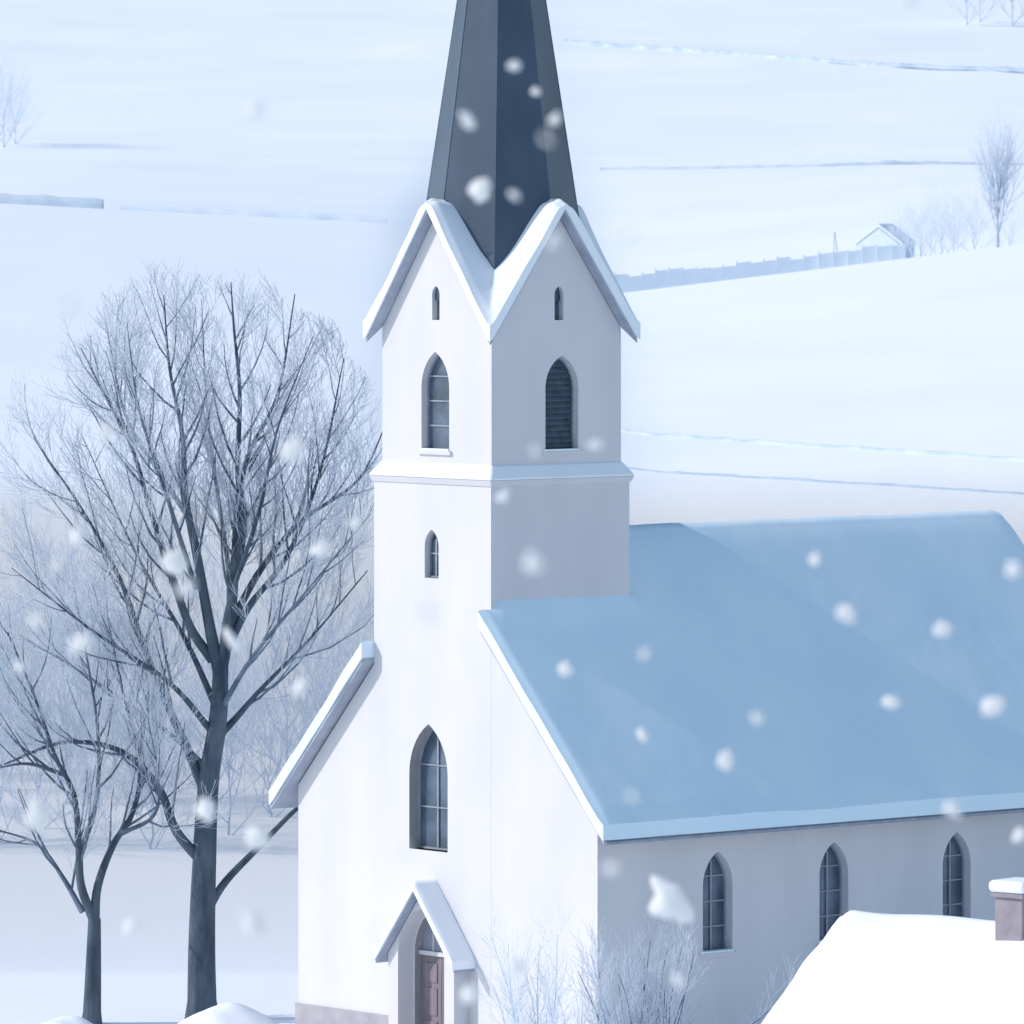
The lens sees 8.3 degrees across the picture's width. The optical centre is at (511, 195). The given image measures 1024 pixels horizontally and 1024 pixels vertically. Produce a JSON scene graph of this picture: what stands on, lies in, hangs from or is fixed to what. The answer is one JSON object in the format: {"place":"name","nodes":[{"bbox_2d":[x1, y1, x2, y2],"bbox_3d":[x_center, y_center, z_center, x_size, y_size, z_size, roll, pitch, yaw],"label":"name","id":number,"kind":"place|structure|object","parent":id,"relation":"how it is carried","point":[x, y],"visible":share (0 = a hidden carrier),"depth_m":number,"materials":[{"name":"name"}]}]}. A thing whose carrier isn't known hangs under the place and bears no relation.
{"place":"outdoors","nodes":[
{"label":"outdoors","id":0,"kind":"place"},
{"bbox_2d":[374,878,474,969],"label":"porch roof snow","id":1,"kind":"structure","parent":0,"point":[443,924],"depth_m":180.83,"materials":[{"name":"white snow"}]},
{"bbox_2d":[419,950,443,956],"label":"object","id":2,"kind":"object","parent":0,"point":[432,953],"depth_m":182.03,"materials":[{"name":"white wood"}]},
{"bbox_2d":[363,198,640,340],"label":"belfry roof snow","id":3,"kind":"structure","parent":0,"point":[491,292],"depth_m":181.14,"materials":[{"name":"white snow"}]},
{"bbox_2d":[0,0,1023,1023],"bbox_3d":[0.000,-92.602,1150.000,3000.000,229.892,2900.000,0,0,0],"label":"snowy ground","id":4,"kind":"structure","parent":0,"point":[150,102],"depth_m":461.30,"materials":[{"name":"white snow"}]},
{"bbox_2d":[0,193,103,208],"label":"hedgerow","id":5,"kind":"object","parent":4,"relation":"on","point":[41,200],"visible":0.87,"depth_m":484.20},
{"bbox_2d":[42,1016,92,1023],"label":"snow mound","id":6,"kind":"object","parent":4,"relation":"on","point":[70,1020],"visible":1,"depth_m":188.14,"materials":[{"name":"white snow"}]},
{"bbox_2d":[0,502,240,1023],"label":"bare tree","id":7,"kind":"object","parent":4,"relation":"on","point":[92,985],"visible":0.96,"depth_m":189.90,"materials":[{"name":"grey plant"}]},
{"bbox_2d":[0,503,373,848],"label":"misty thicket","id":8,"kind":"object","parent":4,"relation":"on","point":[271,747],"visible":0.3,"depth_m":238.78,"materials":[{"name":"grey plant"}]},
{"bbox_2d":[0,256,381,1018],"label":"bare tree","id":9,"kind":"object","parent":4,"relation":"on","point":[206,892],"visible":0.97,"depth_m":190.65,"materials":[{"name":"grey plant"}]},
{"bbox_2d":[177,1002,277,1023],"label":"snow mound","id":10,"kind":"object","parent":4,"relation":"on","point":[231,1013],"visible":1,"depth_m":188.11,"materials":[{"name":"white snow"}]},
{"bbox_2d":[119,205,386,223],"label":"hedgerow","id":11,"kind":"object","parent":4,"relation":"on","point":[337,217],"visible":0.75,"depth_m":484.23,"materials":[{"name":"white wood"}]},
{"bbox_2d":[388,900,468,1023],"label":"porch walls","id":12,"kind":"structure","parent":4,"relation":"on","point":[400,983],"depth_m":182.11,"materials":[{"name":"white paint"}]},
{"bbox_2d":[375,892,474,972],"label":"porch roof","id":13,"kind":"structure","parent":12,"relation":"on","point":[394,933],"depth_m":181.87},
{"bbox_2d":[0,0,1023,257],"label":"distant trees","id":14,"kind":"object","parent":4,"relation":"on","point":[922,234],"visible":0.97,"depth_m":496.83,"materials":[{"name":"white wood"}]},
{"bbox_2d":[470,898,585,1023],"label":"frosted shrub","id":15,"kind":"object","parent":4,"relation":"on","point":[514,1017],"visible":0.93,"depth_m":170.18,"materials":[{"name":"white plant"}]},
{"bbox_2d":[534,954,642,1023],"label":"frosted shrub","id":16,"kind":"object","parent":4,"relation":"on","point":[578,1015],"visible":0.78,"depth_m":168.52,"materials":[{"name":"white plant"}]},
{"bbox_2d":[298,652,1023,1023],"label":"nave walls","id":17,"kind":"structure","parent":4,"relation":"on","point":[552,854],"depth_m":180.49,"materials":[{"name":"white paint"}]},
{"bbox_2d":[270,660,361,808],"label":"barge board","id":18,"kind":"object","parent":17,"relation":"attached to","point":[315,735],"visible":1,"depth_m":184.82,"materials":[{"name":"white wood"}]},
{"bbox_2d":[295,1003,387,1023],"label":"plinth front","id":19,"kind":"structure","parent":17,"relation":"attached to","point":[309,1014],"depth_m":184.81,"materials":[{"name":"stone"}]},
{"bbox_2d":[421,954,441,1023],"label":"door leaf","id":20,"kind":"object","parent":17,"relation":"attached to","point":[438,961],"visible":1,"depth_m":182.09,"materials":[{"name":"brown wood"}]},
{"bbox_2d":[424,987,437,1015],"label":"door panel","id":21,"kind":"structure","parent":20,"relation":"attached to","point":[430,1001],"depth_m":182.07,"materials":[{"name":"brown wood"}]},
{"bbox_2d":[424,962,437,982],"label":"door panel","id":22,"kind":"structure","parent":20,"relation":"attached to","point":[430,972],"depth_m":182.10,"materials":[{"name":"brown wood"}]},
{"bbox_2d":[424,1020,437,1023],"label":"door panel","id":23,"kind":"structure","parent":20,"relation":"attached to","point":[429,1022],"depth_m":182.13,"materials":[{"name":"brown wood"}]},
{"bbox_2d":[423,923,440,951],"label":"fanlight","id":24,"kind":"object","parent":17,"relation":"attached to","point":[428,940],"visible":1,"depth_m":182.24,"materials":[{"name":"glass"}]},
{"bbox_2d":[433,933,434,950],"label":"fanlight bar","id":25,"kind":"object","parent":24,"relation":"attached to","point":[433,942],"visible":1,"depth_m":182.06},
{"bbox_2d":[418,729,447,850],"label":"window frame","id":26,"kind":"object","parent":17,"relation":"attached to","point":[419,792],"visible":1,"depth_m":182.65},
{"bbox_2d":[420,805,447,808],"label":"glazing bar","id":27,"kind":"object","parent":26,"relation":"attached to","point":[433,807],"visible":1,"depth_m":182.25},
{"bbox_2d":[421,763,446,766],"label":"glazing bar","id":28,"kind":"object","parent":26,"relation":"attached to","point":[433,765],"visible":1,"depth_m":182.25,"materials":[{"name":"white wood"}]},
{"bbox_2d":[421,731,447,848],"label":"window pane","id":29,"kind":"object","parent":26,"relation":"in","point":[428,798],"visible":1,"depth_m":182.31,"materials":[{"name":"glass"}]},
{"bbox_2d":[437,736,438,846],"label":"mullion","id":30,"kind":"object","parent":26,"relation":"attached to","point":[437,791],"visible":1,"depth_m":182.11},
{"bbox_2d":[442,957,443,1023],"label":"door leaf","id":31,"kind":"object","parent":17,"relation":"attached to","point":[442,990],"visible":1,"depth_m":181.77,"materials":[{"name":"brown wood"}]},
{"bbox_2d":[374,481,628,1023],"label":"tower shaft","id":32,"kind":"object","parent":17,"relation":"on","point":[434,673],"visible":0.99,"depth_m":181.62,"materials":[{"name":"paint"}]},
{"bbox_2d":[429,532,438,577],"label":"window frame","id":33,"kind":"object","parent":32,"relation":"attached to","point":[430,555],"visible":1,"depth_m":182.08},
{"bbox_2d":[432,535,438,575],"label":"window pane","id":34,"kind":"object","parent":33,"relation":"in","point":[434,556],"visible":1,"depth_m":182.03,"materials":[{"name":"glass"}]},
{"bbox_2d":[436,539,437,575],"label":"mullion","id":35,"kind":"object","parent":33,"relation":"attached to","point":[436,557],"visible":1,"depth_m":181.90},
{"bbox_2d":[369,475,633,486],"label":"cornice moulding","id":36,"kind":"object","parent":32,"relation":"attached to","point":[501,482],"visible":0.64,"depth_m":181.56,"materials":[{"name":"white paint"}]},
{"bbox_2d":[369,461,633,480],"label":"cornice snow","id":37,"kind":"structure","parent":32,"relation":"on","point":[502,472],"depth_m":181.59,"materials":[{"name":"white snow"}]},
{"bbox_2d":[382,220,620,465],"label":"belfry walls","id":38,"kind":"structure","parent":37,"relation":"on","point":[497,401],"depth_m":181.79,"materials":[{"name":"white paint"}]},
{"bbox_2d":[417,450,451,454],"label":"window sill","id":39,"kind":"structure","parent":38,"relation":"attached to","point":[434,452],"depth_m":181.84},
{"bbox_2d":[427,355,442,448],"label":"window frame","id":40,"kind":"object","parent":38,"relation":"attached to","point":[428,399],"visible":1,"depth_m":182.44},
{"bbox_2d":[418,448,448,450],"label":"sill snow","id":41,"kind":"structure","parent":40,"relation":"on","point":[433,449],"depth_m":181.96,"materials":[{"name":"white snow"}]},
{"bbox_2d":[429,400,448,401],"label":"glazing bar","id":42,"kind":"object","parent":40,"relation":"attached to","point":[439,400],"visible":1,"depth_m":182.11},
{"bbox_2d":[430,356,448,448],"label":"window pane","id":43,"kind":"object","parent":40,"relation":"in","point":[439,411],"visible":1,"depth_m":182.17,"materials":[{"name":"glass"}]},
{"bbox_2d":[437,301,439,319],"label":"window pane","id":44,"kind":"object","parent":38,"relation":"attached to","point":[438,310],"visible":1,"depth_m":182.10,"materials":[{"name":"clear glass"}]},
{"bbox_2d":[366,210,636,344],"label":"belfry roof","id":45,"kind":"structure","parent":38,"relation":"on","point":[411,255],"depth_m":182.45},
{"bbox_2d":[427,0,577,300],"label":"spire","id":46,"kind":"structure","parent":38,"relation":"on","point":[521,169],"depth_m":182.03,"materials":[{"name":"metal"}]},
{"bbox_2d":[426,0,578,269],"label":"spire arris rolls","id":47,"kind":"object","parent":46,"relation":"attached to","point":[496,112],"visible":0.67,"depth_m":182.24,"materials":[{"name":"grey metal"}]},
{"bbox_2d":[555,301,558,319],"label":"window pane","id":48,"kind":"object","parent":38,"relation":"attached to","point":[556,310],"visible":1,"depth_m":181.88,"materials":[{"name":"grey glass"}]},
{"bbox_2d":[542,450,582,454],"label":"window sill","id":49,"kind":"structure","parent":38,"relation":"attached to","point":[562,452],"depth_m":181.67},
{"bbox_2d":[558,357,573,448],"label":"window frame","id":50,"kind":"object","parent":38,"relation":"attached to","point":[572,397],"visible":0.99,"depth_m":182.22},
{"bbox_2d":[545,362,571,447],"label":"louvre slats","id":51,"kind":"object","parent":50,"relation":"attached to","point":[558,410],"visible":1,"depth_m":181.94,"materials":[{"name":"grey wood"}]},
{"bbox_2d":[543,448,579,451],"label":"sill snow","id":52,"kind":"structure","parent":50,"relation":"on","point":[569,449],"depth_m":181.72,"materials":[{"name":"white snow"}]},
{"bbox_2d":[480,631,603,843],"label":"barge board","id":53,"kind":"object","parent":17,"relation":"attached to","point":[537,729],"visible":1,"depth_m":178.04,"materials":[{"name":"white wood"}]},
{"bbox_2d":[272,657,1023,842],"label":"nave roof","id":54,"kind":"structure","parent":17,"relation":"on","point":[288,797],"depth_m":184.72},
{"bbox_2d":[703,854,725,950],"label":"window frame","id":55,"kind":"object","parent":17,"relation":"attached to","point":[724,901],"visible":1,"depth_m":179.98,"materials":[{"name":"grey paint"}]},
{"bbox_2d":[709,860,711,948],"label":"mullion","id":56,"kind":"object","parent":55,"relation":"attached to","point":[710,905],"visible":1,"depth_m":179.69},
{"bbox_2d":[703,856,722,949],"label":"window pane","id":57,"kind":"object","parent":55,"relation":"in","point":[717,912],"visible":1,"depth_m":179.82,"materials":[{"name":"glass"}]},
{"bbox_2d":[700,948,733,953],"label":"sill snow","id":58,"kind":"structure","parent":55,"relation":"on","point":[716,951],"depth_m":179.46,"materials":[{"name":"white snow"}]},
{"bbox_2d":[700,951,736,957],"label":"window sill","id":59,"kind":"structure","parent":17,"relation":"attached to","point":[719,954],"depth_m":179.41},
{"bbox_2d":[604,809,1023,844],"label":"gutter","id":60,"kind":"object","parent":17,"relation":"on","point":[805,827],"visible":1,"depth_m":180.47,"materials":[{"name":"grey metal"}]},
{"bbox_2d":[819,845,841,939],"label":"window frame","id":61,"kind":"object","parent":17,"relation":"attached to","point":[840,879],"visible":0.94,"depth_m":182.59,"materials":[{"name":"grey paint"}]},
{"bbox_2d":[826,851,827,934],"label":"mullion","id":62,"kind":"object","parent":61,"relation":"attached to","point":[826,892],"visible":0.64,"depth_m":182.28},
{"bbox_2d":[819,847,838,938],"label":"window pane","id":63,"kind":"object","parent":61,"relation":"in","point":[833,884],"visible":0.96,"depth_m":182.41,"materials":[{"name":"glass"}]},
{"bbox_2d":[819,914,839,916],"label":"glazing bar","id":64,"kind":"object","parent":61,"relation":"attached to","point":[829,915],"visible":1,"depth_m":182.40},
{"bbox_2d":[819,889,839,891],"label":"glazing bar","id":65,"kind":"object","parent":61,"relation":"attached to","point":[830,890],"visible":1,"depth_m":182.40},
{"bbox_2d":[953,835,963,916],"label":"window frame","id":66,"kind":"object","parent":17,"relation":"attached to","point":[960,848],"visible":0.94,"depth_m":185.45,"materials":[{"name":"grey paint"}]},
{"bbox_2d":[948,841,950,915],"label":"mullion","id":67,"kind":"object","parent":66,"relation":"attached to","point":[949,878],"visible":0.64,"depth_m":185.16},
{"bbox_2d":[943,836,961,916],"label":"window pane","id":68,"kind":"object","parent":66,"relation":"in","point":[956,885],"visible":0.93,"depth_m":185.30,"materials":[{"name":"glass"}]},
{"bbox_2d":[559,909,802,1023],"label":"frosted shrub","id":69,"kind":"object","parent":4,"relation":"on","point":[665,1005],"visible":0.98,"depth_m":167.65,"materials":[{"name":"white plant"}]},
{"bbox_2d":[614,244,904,292],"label":"hill fence","id":70,"kind":"object","parent":4,"relation":"on","point":[669,277],"visible":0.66,"depth_m":483.73,"materials":[{"name":"grey wood"}]},
{"bbox_2d":[564,39,1023,71],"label":"hedgerow","id":71,"kind":"object","parent":4,"relation":"on","point":[832,60],"visible":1,"depth_m":788.97,"materials":[{"name":"white plant"}]},
{"bbox_2d":[600,160,1023,169],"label":"hedgerow","id":72,"kind":"object","parent":4,"relation":"on","point":[886,162],"visible":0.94,"depth_m":632.67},
{"bbox_2d":[621,428,1023,460],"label":"hedgerow","id":73,"kind":"object","parent":4,"relation":"on","point":[827,446],"visible":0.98,"depth_m":370.29,"materials":[{"name":"white plant"}]},
{"bbox_2d":[627,466,1023,494],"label":"hedgerow","id":74,"kind":"object","parent":4,"relation":"on","point":[841,482],"visible":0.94,"depth_m":353.24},
{"bbox_2d":[833,232,837,251],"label":"wooden post","id":75,"kind":"object","parent":4,"relation":"on","point":[834,238],"visible":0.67,"depth_m":485.98,"materials":[{"name":"grey wood"}]},
{"bbox_2d":[854,224,915,257],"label":"distant farmhouse","id":76,"kind":"object","parent":4,"relation":"on","point":[873,236],"visible":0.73,"depth_m":497.14,"materials":[{"name":"white wood"}]},
{"bbox_2d":[964,94,1023,247],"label":"hill tree","id":77,"kind":"object","parent":4,"relation":"on","point":[996,170],"visible":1,"depth_m":491.92,"materials":[{"name":"grey plant"}]},
{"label":"walls","id":78,"kind":"object","parent":4,"relation":"on","visible":0},
{"bbox_2d":[761,910,1023,1023],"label":"roof snow","id":79,"kind":"structure","parent":78,"relation":"on","point":[859,967],"depth_m":147.05,"materials":[{"name":"white snow"}]},
{"bbox_2d":[989,877,1023,940],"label":"chimney","id":80,"kind":"object","parent":79,"relation":"on","point":[1007,894],"visible":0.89,"depth_m":146.41,"materials":[{"name":"grey stone"}]},
{"bbox_2d":[13,0,1023,1003],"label":"falling snow","id":81,"kind":"structure","parent":0,"point":[667,900],"depth_m":36.80,"materials":[{"name":"white snow"}]},
{"bbox_2d":[545,359,570,448],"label":"window pane","id":82,"kind":"object","parent":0,"point":[557,360],"visible":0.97,"depth_m":181.97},
{"bbox_2d":[269,510,1023,840],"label":"nave roof snow","id":83,"kind":"structure","parent":0,"point":[733,626],"depth_m":184.11,"materials":[{"name":"white snow"}]}
]}

